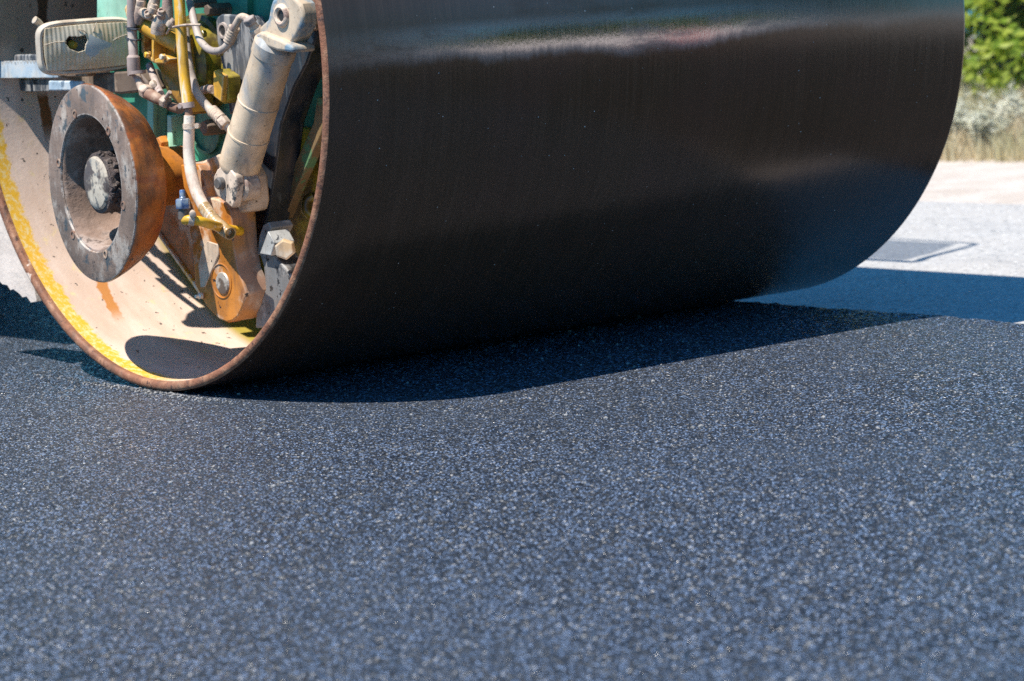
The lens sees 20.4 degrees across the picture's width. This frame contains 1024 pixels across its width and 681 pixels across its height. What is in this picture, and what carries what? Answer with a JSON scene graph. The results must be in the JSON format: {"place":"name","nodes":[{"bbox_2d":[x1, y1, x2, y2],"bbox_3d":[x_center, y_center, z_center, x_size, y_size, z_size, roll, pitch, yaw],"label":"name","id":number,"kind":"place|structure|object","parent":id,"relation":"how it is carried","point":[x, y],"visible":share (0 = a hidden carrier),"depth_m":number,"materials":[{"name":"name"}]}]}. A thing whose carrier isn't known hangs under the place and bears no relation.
{"place":"outdoors","nodes":[
{"label":"outdoors","id":0,"kind":"place"},
{"bbox_2d":[0,282,1023,680],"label":"road","id":1,"kind":"structure","parent":0,"point":[968,624],"depth_m":3.93,"materials":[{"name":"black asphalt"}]},
{"bbox_2d":[0,0,964,390],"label":"road roller","id":2,"kind":"object","parent":1,"relation":"on","point":[194,194],"visible":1,"depth_m":5.26,"materials":[{"name":"metal"}]},
{"bbox_2d":[734,201,1023,323],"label":"old road","id":3,"kind":"structure","parent":0,"point":[960,260],"depth_m":6.86,"materials":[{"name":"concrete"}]},
{"bbox_2d":[919,157,1023,204],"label":"dirt shoulder","id":4,"kind":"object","parent":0,"point":[991,182],"depth_m":9.38},
{"bbox_2d":[948,89,984,144],"bbox_3d":[1.618,-0.820,10.620,0.310,0.281,0.224,-9,10,-39],"label":"shrub","id":5,"kind":"object","parent":4,"relation":"on","point":[961,101],"visible":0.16,"depth_m":10.61,"materials":[{"name":"grey plant"}]},
{"bbox_2d":[953,97,1023,155],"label":"shrub","id":6,"kind":"object","parent":4,"relation":"on","point":[981,123],"visible":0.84,"depth_m":10.44,"materials":[{"name":"grey plant"}]},
{"bbox_2d":[974,79,1023,135],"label":"shrub","id":7,"kind":"object","parent":4,"relation":"on","point":[1008,99],"visible":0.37,"depth_m":10.69,"materials":[{"name":"grey plant"}]},
{"bbox_2d":[961,36,1023,95],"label":"ground","id":8,"kind":"structure","parent":0,"point":[969,56],"depth_m":20.84,"materials":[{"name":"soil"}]},
{"bbox_2d":[939,60,1023,162],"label":"grass","id":9,"kind":"structure","parent":8,"relation":"on","point":[1008,146],"depth_m":10.39,"materials":[{"name":"beige plant"}]},
{"bbox_2d":[959,0,1023,91],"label":"tree","id":10,"kind":"object","parent":8,"relation":"on","point":[1008,12],"visible":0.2,"depth_m":12.53,"materials":[{"name":"green plant"}]},
{"bbox_2d":[960,0,1023,102],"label":"tree","id":11,"kind":"object","parent":8,"relation":"on","point":[1002,64],"visible":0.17,"depth_m":11.70,"materials":[{"name":"green plant"}]}
]}

